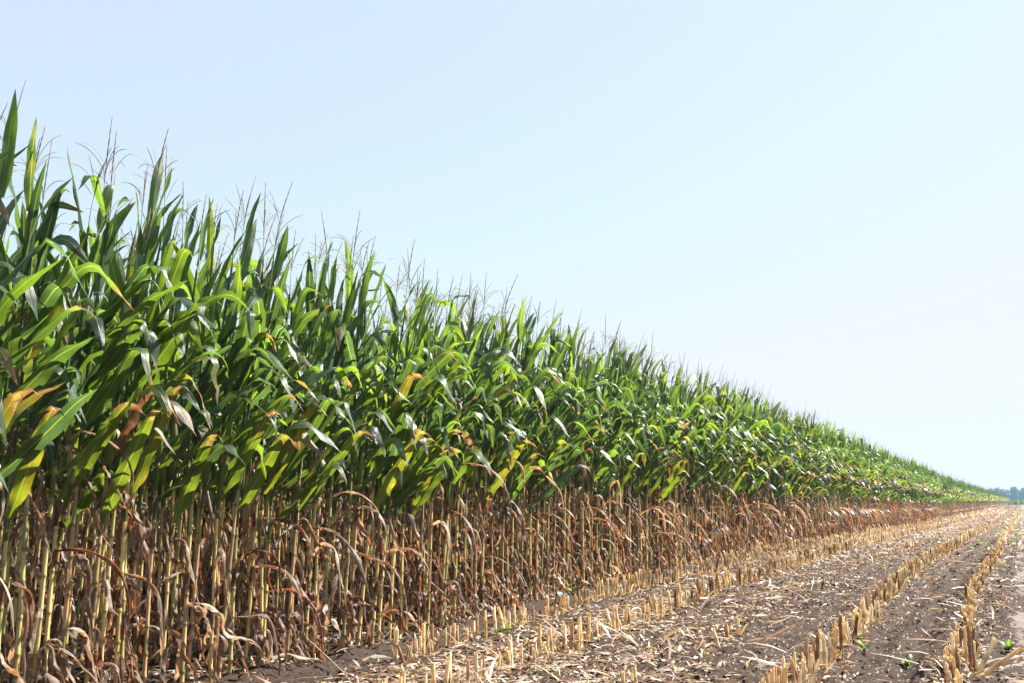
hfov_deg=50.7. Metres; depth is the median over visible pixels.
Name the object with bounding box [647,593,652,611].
corn stub
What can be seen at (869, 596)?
corn stub
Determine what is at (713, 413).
corn plant
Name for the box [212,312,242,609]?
corn plant
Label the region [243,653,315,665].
fallen leaf
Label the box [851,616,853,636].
corn stub
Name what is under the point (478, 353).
corn plant
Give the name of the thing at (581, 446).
corn plant
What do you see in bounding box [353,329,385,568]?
corn plant
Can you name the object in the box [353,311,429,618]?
corn plant
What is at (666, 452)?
corn plant
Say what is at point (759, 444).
corn plant
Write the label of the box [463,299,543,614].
corn plant
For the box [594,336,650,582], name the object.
corn plant
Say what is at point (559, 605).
corn stub
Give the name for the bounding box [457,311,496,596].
corn plant
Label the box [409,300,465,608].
corn plant
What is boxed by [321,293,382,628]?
corn plant
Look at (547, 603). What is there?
corn stub
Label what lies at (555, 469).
corn plant
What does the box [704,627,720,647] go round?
corn stub
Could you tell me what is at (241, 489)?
corn plant
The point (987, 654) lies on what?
corn stub
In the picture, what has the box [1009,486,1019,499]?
tree
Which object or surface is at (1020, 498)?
tree
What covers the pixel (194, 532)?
corn plant
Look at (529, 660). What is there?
corn stub
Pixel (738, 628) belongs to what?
corn stub
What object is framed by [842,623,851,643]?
corn stub
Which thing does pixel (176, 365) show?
corn plant
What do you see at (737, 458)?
corn plant
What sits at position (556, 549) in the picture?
corn plant
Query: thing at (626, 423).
corn plant
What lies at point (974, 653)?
corn stub
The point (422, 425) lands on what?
corn plant
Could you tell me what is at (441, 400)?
corn plant
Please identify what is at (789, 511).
corn plant
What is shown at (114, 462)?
corn plant
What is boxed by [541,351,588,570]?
corn plant
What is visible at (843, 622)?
corn stub
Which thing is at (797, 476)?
corn plant
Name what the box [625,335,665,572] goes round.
corn plant
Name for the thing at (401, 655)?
corn stub
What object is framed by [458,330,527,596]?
corn plant
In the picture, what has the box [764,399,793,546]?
corn plant
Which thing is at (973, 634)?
corn stub
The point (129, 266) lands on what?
corn plant
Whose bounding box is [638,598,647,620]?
corn stub
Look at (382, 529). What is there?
corn plant
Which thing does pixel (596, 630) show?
corn stub
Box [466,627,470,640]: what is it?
corn stub
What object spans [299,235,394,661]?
corn plant
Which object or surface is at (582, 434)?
corn plant
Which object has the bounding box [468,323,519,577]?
corn plant
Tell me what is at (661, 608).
corn stub
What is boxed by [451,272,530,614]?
corn plant
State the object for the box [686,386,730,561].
corn plant
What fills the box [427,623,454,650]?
corn stub
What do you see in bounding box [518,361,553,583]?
corn plant
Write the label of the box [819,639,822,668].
corn stub
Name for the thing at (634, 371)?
corn plant
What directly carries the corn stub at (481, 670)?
on the ground at (896, 671)
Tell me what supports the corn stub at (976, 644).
on the ground at (896, 671)
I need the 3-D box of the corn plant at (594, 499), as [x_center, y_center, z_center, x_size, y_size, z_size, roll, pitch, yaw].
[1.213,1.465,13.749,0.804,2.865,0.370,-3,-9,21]
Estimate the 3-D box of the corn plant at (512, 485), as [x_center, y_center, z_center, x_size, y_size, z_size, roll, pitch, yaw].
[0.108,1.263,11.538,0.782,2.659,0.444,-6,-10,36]
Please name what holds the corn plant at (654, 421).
on the ground at (896, 671)
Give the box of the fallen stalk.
[267,610,343,672]
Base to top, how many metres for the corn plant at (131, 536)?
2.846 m
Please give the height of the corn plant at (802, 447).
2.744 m
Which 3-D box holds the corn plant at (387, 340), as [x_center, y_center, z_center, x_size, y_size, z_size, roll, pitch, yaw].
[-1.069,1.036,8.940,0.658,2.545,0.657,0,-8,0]
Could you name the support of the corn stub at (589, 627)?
on the ground at (896, 671)
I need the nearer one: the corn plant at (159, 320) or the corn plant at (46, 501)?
the corn plant at (159, 320)
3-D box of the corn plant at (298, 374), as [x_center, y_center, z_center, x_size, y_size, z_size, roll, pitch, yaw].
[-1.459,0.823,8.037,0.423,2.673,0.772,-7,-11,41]
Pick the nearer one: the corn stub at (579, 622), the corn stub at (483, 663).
the corn stub at (483, 663)
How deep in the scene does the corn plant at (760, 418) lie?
18.26 m
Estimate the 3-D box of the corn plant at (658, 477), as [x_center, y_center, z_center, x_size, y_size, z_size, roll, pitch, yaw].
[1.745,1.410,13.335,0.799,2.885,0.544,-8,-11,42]
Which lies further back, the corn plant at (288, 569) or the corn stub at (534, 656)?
the corn plant at (288, 569)
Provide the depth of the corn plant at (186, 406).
6.75 m
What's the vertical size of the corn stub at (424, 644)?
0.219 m
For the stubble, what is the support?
on the ground at (896, 671)
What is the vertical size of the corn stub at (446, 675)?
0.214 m
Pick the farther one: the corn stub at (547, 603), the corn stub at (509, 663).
the corn stub at (547, 603)
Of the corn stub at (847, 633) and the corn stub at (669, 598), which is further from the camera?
the corn stub at (669, 598)
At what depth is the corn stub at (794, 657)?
5.74 m
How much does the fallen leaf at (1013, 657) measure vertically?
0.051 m
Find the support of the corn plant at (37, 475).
on the ground at (896, 671)
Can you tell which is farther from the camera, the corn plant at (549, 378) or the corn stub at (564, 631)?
the corn plant at (549, 378)
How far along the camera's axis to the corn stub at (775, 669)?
5.35 m
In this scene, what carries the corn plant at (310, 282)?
on the ground at (896, 671)
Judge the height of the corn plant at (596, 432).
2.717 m
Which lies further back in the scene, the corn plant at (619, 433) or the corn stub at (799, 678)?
the corn plant at (619, 433)
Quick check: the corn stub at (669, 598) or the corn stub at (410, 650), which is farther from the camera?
the corn stub at (669, 598)
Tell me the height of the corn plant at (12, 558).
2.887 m
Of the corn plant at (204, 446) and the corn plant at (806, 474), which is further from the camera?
the corn plant at (806, 474)
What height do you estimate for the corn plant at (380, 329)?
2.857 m
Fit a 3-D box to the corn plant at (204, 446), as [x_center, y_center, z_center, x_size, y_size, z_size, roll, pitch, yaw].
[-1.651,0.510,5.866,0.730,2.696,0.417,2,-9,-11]
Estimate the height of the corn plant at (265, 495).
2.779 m
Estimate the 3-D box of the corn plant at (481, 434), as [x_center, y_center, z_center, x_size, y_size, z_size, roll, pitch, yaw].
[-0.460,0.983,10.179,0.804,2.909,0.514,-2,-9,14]
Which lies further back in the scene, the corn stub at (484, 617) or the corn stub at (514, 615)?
the corn stub at (514, 615)
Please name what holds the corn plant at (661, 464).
on the ground at (896, 671)
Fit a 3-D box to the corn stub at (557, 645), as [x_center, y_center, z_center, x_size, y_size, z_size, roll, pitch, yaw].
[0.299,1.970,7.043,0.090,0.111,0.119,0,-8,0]
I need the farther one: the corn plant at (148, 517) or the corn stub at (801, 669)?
the corn plant at (148, 517)
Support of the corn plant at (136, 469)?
on the ground at (896, 671)
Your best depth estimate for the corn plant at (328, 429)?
8.30 m
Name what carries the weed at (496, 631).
on the ground at (896, 671)
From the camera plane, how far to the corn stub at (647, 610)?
8.58 m
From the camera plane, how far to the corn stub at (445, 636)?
7.33 m
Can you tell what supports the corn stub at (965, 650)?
on the ground at (896, 671)
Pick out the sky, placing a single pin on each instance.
(818, 203)
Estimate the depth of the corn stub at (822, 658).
6.24 m
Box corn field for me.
[0,80,1008,655]
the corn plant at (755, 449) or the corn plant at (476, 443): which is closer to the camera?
the corn plant at (476, 443)
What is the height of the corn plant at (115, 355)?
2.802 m
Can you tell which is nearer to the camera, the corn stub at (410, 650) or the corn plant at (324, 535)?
the corn stub at (410, 650)
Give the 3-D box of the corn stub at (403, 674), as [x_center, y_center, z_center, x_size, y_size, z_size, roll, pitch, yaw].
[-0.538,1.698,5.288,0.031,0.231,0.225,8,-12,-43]
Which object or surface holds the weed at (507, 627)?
on the ground at (896, 671)
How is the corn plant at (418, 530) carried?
on the ground at (896, 671)
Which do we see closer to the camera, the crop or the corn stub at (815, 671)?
the corn stub at (815, 671)
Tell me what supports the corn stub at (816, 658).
on the ground at (896, 671)
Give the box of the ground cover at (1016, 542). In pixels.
[929,510,1023,549]
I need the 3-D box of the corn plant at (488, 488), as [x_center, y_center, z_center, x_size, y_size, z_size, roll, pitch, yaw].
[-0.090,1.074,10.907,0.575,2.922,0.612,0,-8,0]
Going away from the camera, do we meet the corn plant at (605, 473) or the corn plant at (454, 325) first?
the corn plant at (454, 325)
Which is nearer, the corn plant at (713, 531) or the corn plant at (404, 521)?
the corn plant at (404, 521)
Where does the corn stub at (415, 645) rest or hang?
on the ground at (896, 671)
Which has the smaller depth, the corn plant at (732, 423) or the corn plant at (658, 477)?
the corn plant at (658, 477)
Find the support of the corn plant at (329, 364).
on the ground at (896, 671)
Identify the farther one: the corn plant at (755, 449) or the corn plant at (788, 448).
the corn plant at (788, 448)
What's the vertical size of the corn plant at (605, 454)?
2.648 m
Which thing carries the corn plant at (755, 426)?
on the ground at (896, 671)
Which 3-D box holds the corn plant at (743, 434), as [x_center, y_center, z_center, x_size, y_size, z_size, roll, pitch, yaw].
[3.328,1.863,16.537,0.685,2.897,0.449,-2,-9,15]
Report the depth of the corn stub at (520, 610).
8.37 m
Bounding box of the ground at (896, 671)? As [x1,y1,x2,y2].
[2,504,1023,682]
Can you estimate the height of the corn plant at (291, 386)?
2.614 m
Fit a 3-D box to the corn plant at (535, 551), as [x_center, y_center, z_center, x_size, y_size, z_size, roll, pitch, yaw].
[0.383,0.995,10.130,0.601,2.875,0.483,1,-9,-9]
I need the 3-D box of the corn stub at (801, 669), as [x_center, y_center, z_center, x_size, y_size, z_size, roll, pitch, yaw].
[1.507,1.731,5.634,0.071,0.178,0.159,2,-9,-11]
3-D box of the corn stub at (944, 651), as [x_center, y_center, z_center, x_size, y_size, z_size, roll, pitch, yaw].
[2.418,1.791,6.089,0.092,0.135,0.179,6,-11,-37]
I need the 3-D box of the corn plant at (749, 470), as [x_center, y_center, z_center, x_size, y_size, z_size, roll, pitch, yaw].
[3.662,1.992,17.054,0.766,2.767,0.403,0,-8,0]
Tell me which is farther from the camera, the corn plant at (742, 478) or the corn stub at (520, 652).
the corn plant at (742, 478)
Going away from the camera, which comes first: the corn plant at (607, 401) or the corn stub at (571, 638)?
the corn stub at (571, 638)
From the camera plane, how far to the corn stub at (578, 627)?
7.20 m
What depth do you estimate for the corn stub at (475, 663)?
5.87 m
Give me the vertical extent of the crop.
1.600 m
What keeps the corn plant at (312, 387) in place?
on the ground at (896, 671)
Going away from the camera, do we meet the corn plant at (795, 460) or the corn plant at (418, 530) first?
the corn plant at (418, 530)
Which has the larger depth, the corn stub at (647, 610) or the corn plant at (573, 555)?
the corn plant at (573, 555)
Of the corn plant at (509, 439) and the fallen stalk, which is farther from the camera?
the corn plant at (509, 439)
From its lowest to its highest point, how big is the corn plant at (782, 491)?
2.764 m
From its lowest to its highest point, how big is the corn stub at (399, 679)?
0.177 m
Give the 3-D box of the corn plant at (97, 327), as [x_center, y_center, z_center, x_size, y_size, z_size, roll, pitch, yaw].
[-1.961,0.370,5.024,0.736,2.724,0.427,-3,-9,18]
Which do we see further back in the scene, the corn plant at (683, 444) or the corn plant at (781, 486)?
the corn plant at (781, 486)
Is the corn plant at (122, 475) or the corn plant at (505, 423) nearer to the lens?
the corn plant at (122, 475)
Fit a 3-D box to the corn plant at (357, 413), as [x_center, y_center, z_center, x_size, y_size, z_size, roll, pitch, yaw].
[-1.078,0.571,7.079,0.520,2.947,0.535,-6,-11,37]
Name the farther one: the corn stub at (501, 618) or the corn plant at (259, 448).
the corn stub at (501, 618)
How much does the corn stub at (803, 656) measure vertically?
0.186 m
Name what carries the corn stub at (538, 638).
on the ground at (896, 671)
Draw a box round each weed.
[488,624,503,634]
[501,625,513,631]
[551,590,573,600]
[851,638,875,652]
[900,654,917,669]
[997,639,1020,651]
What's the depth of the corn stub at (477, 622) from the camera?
7.76 m
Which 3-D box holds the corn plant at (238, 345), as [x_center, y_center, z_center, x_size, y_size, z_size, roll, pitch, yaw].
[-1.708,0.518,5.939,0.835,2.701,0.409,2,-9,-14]
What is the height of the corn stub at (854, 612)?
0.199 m
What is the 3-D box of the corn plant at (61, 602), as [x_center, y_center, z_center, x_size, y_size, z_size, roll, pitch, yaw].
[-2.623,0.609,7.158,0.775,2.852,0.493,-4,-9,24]
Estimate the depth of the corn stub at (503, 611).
8.23 m
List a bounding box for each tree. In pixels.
[990,487,999,492]
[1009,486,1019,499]
[1018,489,1023,499]
[1020,487,1023,496]
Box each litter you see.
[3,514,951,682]
[253,506,1023,682]
[487,633,526,666]
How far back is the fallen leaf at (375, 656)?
6.59 m
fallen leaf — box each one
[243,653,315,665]
[363,654,390,660]
[621,652,652,661]
[809,643,854,653]
[925,594,957,599]
[978,655,1019,663]
[998,661,1023,670]
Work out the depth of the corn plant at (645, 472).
12.90 m
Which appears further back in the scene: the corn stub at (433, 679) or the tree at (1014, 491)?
the tree at (1014, 491)
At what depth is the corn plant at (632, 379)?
11.91 m
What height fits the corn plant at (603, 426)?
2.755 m
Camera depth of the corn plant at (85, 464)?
5.15 m
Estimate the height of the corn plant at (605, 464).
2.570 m
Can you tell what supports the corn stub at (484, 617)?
on the ground at (896, 671)
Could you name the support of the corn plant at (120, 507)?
on the ground at (896, 671)
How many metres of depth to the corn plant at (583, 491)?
12.85 m
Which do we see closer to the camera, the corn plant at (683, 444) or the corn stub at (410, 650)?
the corn stub at (410, 650)
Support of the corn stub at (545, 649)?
on the ground at (896, 671)
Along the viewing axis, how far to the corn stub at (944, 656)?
6.04 m
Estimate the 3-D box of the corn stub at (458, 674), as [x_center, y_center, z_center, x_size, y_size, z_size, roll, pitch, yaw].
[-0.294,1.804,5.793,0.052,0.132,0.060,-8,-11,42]
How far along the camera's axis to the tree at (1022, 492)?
757.54 m
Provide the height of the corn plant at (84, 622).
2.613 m
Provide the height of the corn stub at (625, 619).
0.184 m
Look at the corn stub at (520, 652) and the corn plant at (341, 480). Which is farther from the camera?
the corn plant at (341, 480)
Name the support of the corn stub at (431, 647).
on the ground at (896, 671)
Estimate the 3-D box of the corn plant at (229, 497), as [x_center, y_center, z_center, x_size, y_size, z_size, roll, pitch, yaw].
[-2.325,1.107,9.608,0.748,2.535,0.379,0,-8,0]
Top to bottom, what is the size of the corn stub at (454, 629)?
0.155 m
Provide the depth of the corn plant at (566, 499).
12.67 m
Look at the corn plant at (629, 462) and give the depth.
12.34 m
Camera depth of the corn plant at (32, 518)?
6.76 m
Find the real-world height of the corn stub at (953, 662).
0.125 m
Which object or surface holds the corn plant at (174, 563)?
on the ground at (896, 671)
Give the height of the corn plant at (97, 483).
2.887 m
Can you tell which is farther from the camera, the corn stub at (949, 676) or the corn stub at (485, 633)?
the corn stub at (485, 633)
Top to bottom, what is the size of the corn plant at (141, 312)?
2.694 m
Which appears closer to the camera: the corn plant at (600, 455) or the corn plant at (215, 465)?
the corn plant at (215, 465)
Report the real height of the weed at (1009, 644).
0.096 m
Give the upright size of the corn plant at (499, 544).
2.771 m
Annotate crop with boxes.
[1007,500,1023,504]
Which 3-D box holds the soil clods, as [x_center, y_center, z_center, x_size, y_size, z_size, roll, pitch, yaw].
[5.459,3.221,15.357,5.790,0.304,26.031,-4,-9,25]
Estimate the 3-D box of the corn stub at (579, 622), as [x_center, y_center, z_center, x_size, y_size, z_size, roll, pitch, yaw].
[0.445,1.960,7.275,0.260,0.236,0.121,-2,-9,13]
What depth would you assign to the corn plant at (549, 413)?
9.96 m
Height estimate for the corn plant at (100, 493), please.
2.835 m
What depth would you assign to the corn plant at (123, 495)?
8.43 m
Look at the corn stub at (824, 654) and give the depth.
6.17 m
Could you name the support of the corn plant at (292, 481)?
on the ground at (896, 671)
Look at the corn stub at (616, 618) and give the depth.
7.87 m
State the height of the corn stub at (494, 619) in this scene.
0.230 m
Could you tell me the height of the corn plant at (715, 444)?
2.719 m
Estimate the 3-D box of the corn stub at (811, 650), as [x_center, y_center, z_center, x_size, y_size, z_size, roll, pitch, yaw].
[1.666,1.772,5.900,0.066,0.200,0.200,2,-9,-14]
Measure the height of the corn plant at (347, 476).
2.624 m
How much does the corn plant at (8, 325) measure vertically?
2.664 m
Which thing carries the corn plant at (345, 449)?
on the ground at (896, 671)
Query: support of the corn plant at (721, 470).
on the ground at (896, 671)
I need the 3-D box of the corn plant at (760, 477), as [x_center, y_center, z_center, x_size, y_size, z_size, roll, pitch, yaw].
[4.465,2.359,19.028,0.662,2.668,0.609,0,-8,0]
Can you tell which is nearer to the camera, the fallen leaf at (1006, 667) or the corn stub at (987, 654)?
the corn stub at (987, 654)
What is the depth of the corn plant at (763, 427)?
17.47 m
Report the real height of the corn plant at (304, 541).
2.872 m
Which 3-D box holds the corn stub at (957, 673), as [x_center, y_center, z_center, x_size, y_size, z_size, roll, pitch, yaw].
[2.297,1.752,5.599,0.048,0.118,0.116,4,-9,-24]
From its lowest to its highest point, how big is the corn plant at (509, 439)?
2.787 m
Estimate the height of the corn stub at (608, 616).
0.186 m
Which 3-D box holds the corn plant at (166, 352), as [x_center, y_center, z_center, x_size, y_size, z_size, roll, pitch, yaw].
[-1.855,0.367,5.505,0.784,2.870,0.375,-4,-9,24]
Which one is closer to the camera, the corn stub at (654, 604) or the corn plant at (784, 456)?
the corn stub at (654, 604)
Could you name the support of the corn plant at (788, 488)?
on the ground at (896, 671)
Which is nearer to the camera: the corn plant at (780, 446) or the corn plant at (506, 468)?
the corn plant at (506, 468)
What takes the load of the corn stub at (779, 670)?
on the ground at (896, 671)
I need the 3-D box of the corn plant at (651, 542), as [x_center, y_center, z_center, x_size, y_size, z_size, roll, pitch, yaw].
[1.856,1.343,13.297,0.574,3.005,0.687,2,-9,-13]
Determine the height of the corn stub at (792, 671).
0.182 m
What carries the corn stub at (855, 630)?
on the ground at (896, 671)
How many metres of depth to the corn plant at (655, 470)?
12.55 m
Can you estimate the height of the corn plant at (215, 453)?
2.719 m
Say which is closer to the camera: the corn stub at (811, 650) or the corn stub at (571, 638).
the corn stub at (811, 650)
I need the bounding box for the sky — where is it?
[0,0,1023,500]
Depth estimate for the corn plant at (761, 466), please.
17.76 m
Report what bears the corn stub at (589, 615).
on the ground at (896, 671)
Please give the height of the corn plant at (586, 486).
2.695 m
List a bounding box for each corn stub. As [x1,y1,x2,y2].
[377,626,396,658]
[389,629,399,658]
[396,642,410,663]
[398,674,408,682]
[401,665,405,682]
[406,633,422,657]
[408,641,419,661]
[419,635,423,655]
[421,623,430,653]
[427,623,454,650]
[429,662,435,682]
[430,639,440,652]
[434,630,443,650]
[435,627,454,645]
[442,623,464,643]
[443,661,449,682]
[447,651,454,682]
[448,625,455,645]
[452,667,461,682]
[454,628,467,644]
[462,614,478,636]
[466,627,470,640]
[466,658,479,682]
[470,618,495,637]
[470,660,490,678]
[472,620,479,641]
[474,651,493,682]
[482,652,497,676]
[483,610,491,632]
[487,651,503,672]
[492,606,502,634]
[496,650,510,670]
[497,606,507,632]
[498,604,522,627]
[500,647,510,671]
[501,638,519,668]
[502,607,521,626]
[508,610,510,628]
[512,610,526,624]
[516,606,521,625]
[517,643,524,663]
[520,602,530,624]
[522,625,562,658]
[527,645,535,661]
[529,649,539,663]
[531,606,544,623]
[534,643,538,661]
[535,599,548,616]
[537,594,560,619]
[542,627,558,655]
[542,642,548,658]
[546,637,549,653]
[549,595,565,613]
[552,594,564,616]
[552,596,556,612]
[553,636,560,651]
[555,623,566,652]
[559,637,568,653]
[562,616,597,649]
[566,597,568,612]
[567,629,583,651]
[568,620,574,650]
[574,624,581,649]
[584,611,597,641]
[584,617,592,641]
[595,619,599,637]
[605,608,611,626]
[606,604,622,629]
[613,605,634,630]
[620,671,624,682]
[621,610,643,626]
[622,607,631,625]
[629,666,637,682]
[633,612,636,625]
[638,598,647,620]
[646,603,649,620]
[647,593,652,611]
[652,593,667,616]
[659,594,667,617]
[664,589,679,611]
[702,639,715,653]
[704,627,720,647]
[724,621,730,640]
[736,618,747,635]
[765,672,769,682]
[770,668,774,682]
[774,666,776,682]
[777,665,781,682]
[781,655,810,682]
[782,663,789,682]
[787,651,815,682]
[790,658,794,681]
[793,658,806,682]
[796,636,808,673]
[796,655,820,682]
[798,671,804,682]
[800,653,806,682]
[808,652,837,682]
[809,638,822,668]
[810,649,831,682]
[814,635,819,665]
[815,615,842,658]
[816,631,837,665]
[818,632,839,670]
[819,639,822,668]
[820,650,829,666]
[828,633,832,660]
[832,620,855,650]
[832,621,854,649]
[832,626,855,658]
[839,611,855,636]
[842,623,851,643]
[846,614,876,644]
[849,590,871,609]
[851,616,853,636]
[853,609,861,635]
[858,616,867,635]
[859,609,862,624]
[860,603,870,627]
[861,597,884,626]
[865,594,871,618]
[867,600,882,622]
[876,606,880,621]
[928,648,950,667]
[930,654,946,671]
[930,662,963,682]
[934,662,968,681]
[938,666,952,682]
[942,656,955,677]
[944,670,947,682]
[945,631,960,650]
[945,669,959,681]
[948,649,960,671]
[950,632,956,657]
[955,606,971,622]
[958,627,963,645]
[958,635,999,676]
[958,672,962,682]
[961,612,972,631]
[961,641,980,663]
[963,625,985,674]
[966,625,979,675]
[969,627,978,640]
[975,639,977,655]
[976,645,1023,678]
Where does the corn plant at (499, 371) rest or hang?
on the ground at (896, 671)
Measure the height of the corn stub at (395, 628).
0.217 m
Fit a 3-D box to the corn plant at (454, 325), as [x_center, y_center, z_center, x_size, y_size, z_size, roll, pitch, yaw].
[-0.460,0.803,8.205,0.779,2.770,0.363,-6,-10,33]
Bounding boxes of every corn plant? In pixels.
[0,117,132,682]
[0,120,187,682]
[0,147,170,682]
[0,153,96,632]
[0,219,117,682]
[0,241,64,650]
[0,257,57,662]
[0,260,49,346]
[0,286,117,634]
[1,142,110,682]
[1,245,120,653]
[2,294,54,565]
[3,353,65,641]
[5,200,117,682]
[6,210,94,661]
[7,217,128,679]
[11,312,73,639]
[19,262,87,661]
[21,177,148,680]
[28,358,111,632]
[35,131,173,682]
[47,295,121,632]
[53,224,149,681]
[56,272,141,651]
[57,244,136,636]
[59,224,167,643]
[68,306,132,635]
[71,286,104,627]
[72,147,218,682]
[73,165,212,682]
[75,222,215,678]
[77,350,182,617]
[80,128,247,682]
[81,216,174,667]
[84,264,181,641]
[84,397,121,624]
[88,203,228,682]
[98,298,168,625]
[105,198,279,682]
[110,213,230,662]
[111,216,205,665]
[112,315,177,586]
[112,323,143,591]
[124,183,253,682]
[125,203,225,663]
[125,240,200,637]
[128,295,188,595]
[131,194,279,682]
[140,230,235,631]
[140,240,212,615]
[143,376,193,613]
[151,277,238,635]
[152,307,213,619]
[159,245,237,656]
[162,242,246,655]
[168,416,195,616]
[172,340,235,613]
[175,189,303,682]
[177,255,257,630]
[182,293,232,630]
[187,177,293,682]
[188,317,238,612]
[190,235,275,655]
[195,181,315,675]
[198,413,234,600]
[199,246,303,651]
[201,263,256,631]
[202,268,303,643]
[204,209,303,652]
[207,182,342,678]
[209,324,283,617]
[210,326,252,604]
[210,410,250,602]
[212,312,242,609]
[218,209,352,667]
[221,260,270,619]
[225,214,337,670]
[225,260,318,641]
[228,435,254,599]
[229,257,315,645]
[231,283,316,613]
[235,295,309,604]
[236,329,287,623]
[241,269,314,640]
[250,231,357,662]
[255,236,362,661]
[255,362,312,606]
[258,280,341,640]
[258,295,352,632]
[264,233,374,664]
[267,264,326,634]
[269,305,319,606]
[273,316,314,588]
[274,309,349,612]
[278,251,371,631]
[281,327,355,612]
[288,266,383,629]
[292,211,388,661]
[295,212,391,655]
[296,290,366,610]
[297,304,363,633]
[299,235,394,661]
[303,312,351,612]
[304,247,404,608]
[309,302,367,603]
[313,334,400,625]
[319,310,390,603]
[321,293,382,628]
[323,364,352,603]
[325,332,371,604]
[327,240,409,647]
[329,235,429,645]
[339,299,388,595]
[342,332,412,622]
[351,266,457,648]
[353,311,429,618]
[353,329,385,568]
[357,279,423,616]
[359,319,412,593]
[360,239,478,647]
[361,327,412,592]
[363,296,394,589]
[366,284,426,619]
[366,310,407,581]
[368,272,455,639]
[380,248,470,640]
[381,293,430,614]
[381,329,412,593]
[384,302,488,599]
[384,308,423,614]
[386,339,431,581]
[387,259,463,633]
[387,346,438,583]
[392,274,476,635]
[394,307,468,613]
[394,343,417,591]
[396,305,449,614]
[396,376,446,589]
[404,270,488,631]
[408,280,478,632]
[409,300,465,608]
[411,305,465,604]
[414,420,438,584]
[417,277,504,627]
[421,304,480,602]
[425,278,524,626]
[427,291,498,623]
[432,296,489,597]
[438,300,501,594]
[441,322,491,599]
[442,287,506,624]
[446,274,517,620]
[446,284,535,619]
[449,297,527,616]
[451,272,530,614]
[451,341,484,593]
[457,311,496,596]
[457,311,532,591]
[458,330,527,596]
[461,296,558,608]
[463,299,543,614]
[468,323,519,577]
[469,308,543,613]
[472,275,564,610]
[477,308,528,595]
[480,329,549,587]
[486,297,573,604]
[488,290,562,609]
[493,305,579,599]
[495,341,544,586]
[498,332,538,587]
[500,339,554,586]
[508,301,585,599]
[509,328,558,581]
[518,333,590,599]
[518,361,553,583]
[522,333,591,599]
[522,346,554,580]
[523,336,573,576]
[523,338,552,583]
[524,299,582,599]
[524,326,578,574]
[526,323,615,592]
[526,334,578,569]
[531,326,605,594]
[532,307,606,595]
[535,323,599,595]
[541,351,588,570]
[543,423,579,573]
[545,355,569,578]
[546,430,588,574]
[549,327,609,594]
[553,329,615,591]
[556,346,605,570]
[556,353,594,573]
[557,311,611,591]
[560,350,607,570]
[562,364,601,573]
[565,332,623,589]
[565,348,632,589]
[569,333,628,589]
[570,333,611,571]
[570,343,607,571]
[571,368,608,566]
[575,354,613,559]
[584,324,643,583]
[584,332,624,585]
[584,340,647,581]
[585,346,635,571]
[586,368,631,566]
[587,315,639,583]
[587,340,622,564]
[587,397,639,564]
[589,355,626,529]
[593,342,670,579]
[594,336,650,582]
[600,356,617,567]
[600,381,637,564]
[601,392,642,555]
[602,322,655,582]
[602,343,657,576]
[605,345,687,573]
[606,341,649,577]
[606,344,654,578]
[611,344,666,578]
[621,347,674,577]
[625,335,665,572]
[628,339,682,573]
[630,351,687,576]
[631,348,683,572]
[639,336,689,573]
[639,362,690,574]
[640,350,681,574]
[645,360,698,572]
[648,356,702,568]
[651,358,708,566]
[653,376,702,569]
[656,364,704,566]
[659,349,696,567]
[666,378,711,567]
[673,350,716,562]
[676,355,706,566]
[676,359,720,564]
[678,374,705,565]
[681,363,730,562]
[681,368,726,562]
[685,381,732,561]
[686,364,725,563]
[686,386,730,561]
[689,400,733,561]
[691,374,735,561]
[699,374,737,558]
[699,386,737,559]
[706,366,744,558]
[706,376,745,557]
[706,376,767,556]
[706,385,753,556]
[707,372,745,558]
[708,401,752,556]
[711,387,749,555]
[713,377,754,558]
[713,389,760,556]
[714,370,751,552]
[716,382,758,556]
[721,375,755,551]
[723,384,762,551]
[727,377,774,549]
[727,384,769,553]
[728,393,765,550]
[731,386,767,547]
[732,391,767,555]
[735,396,770,547]
[738,385,777,550]
[742,386,777,551]
[742,397,769,551]
[744,384,776,551]
[744,390,776,542]
[745,394,780,550]
[748,383,784,549]
[748,392,779,545]
[749,402,786,548]
[752,394,784,549]
[752,412,797,542]
[753,391,785,550]
[758,386,788,546]
[759,399,788,548]
[759,408,793,545]
[760,387,792,549]
[761,399,797,547]
[762,399,802,543]
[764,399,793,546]
[765,400,800,547]
[767,399,799,544]
[769,403,801,543]
[769,405,806,544]
[772,418,801,544]
[774,406,813,541]
[776,409,813,542]
[776,411,801,540]
[776,412,803,539]
[777,402,800,547]
[777,410,802,545]
[780,400,801,539]
[780,400,803,541]
[780,409,810,540]
[786,412,814,543]
[786,420,813,544]
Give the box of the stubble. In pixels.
[560,506,1019,615]
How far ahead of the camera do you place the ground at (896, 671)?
7.93 m
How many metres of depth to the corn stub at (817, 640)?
6.42 m
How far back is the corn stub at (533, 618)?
8.57 m
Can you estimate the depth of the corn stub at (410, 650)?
6.85 m
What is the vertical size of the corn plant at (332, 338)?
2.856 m
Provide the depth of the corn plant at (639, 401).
12.17 m
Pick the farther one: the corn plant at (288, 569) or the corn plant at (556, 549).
the corn plant at (556, 549)
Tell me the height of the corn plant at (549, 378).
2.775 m
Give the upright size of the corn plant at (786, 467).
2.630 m
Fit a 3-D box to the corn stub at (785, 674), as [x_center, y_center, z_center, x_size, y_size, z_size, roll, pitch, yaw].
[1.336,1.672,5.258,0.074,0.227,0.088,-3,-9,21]
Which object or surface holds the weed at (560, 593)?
on the ground at (896, 671)
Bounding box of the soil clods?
[184,536,1023,682]
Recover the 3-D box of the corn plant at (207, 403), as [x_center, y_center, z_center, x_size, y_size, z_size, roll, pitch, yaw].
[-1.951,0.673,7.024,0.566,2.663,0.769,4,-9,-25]
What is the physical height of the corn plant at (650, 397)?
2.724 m
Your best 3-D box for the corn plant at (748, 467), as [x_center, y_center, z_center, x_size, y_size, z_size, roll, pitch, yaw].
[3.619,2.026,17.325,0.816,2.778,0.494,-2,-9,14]
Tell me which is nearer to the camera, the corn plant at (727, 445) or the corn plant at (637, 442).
the corn plant at (637, 442)

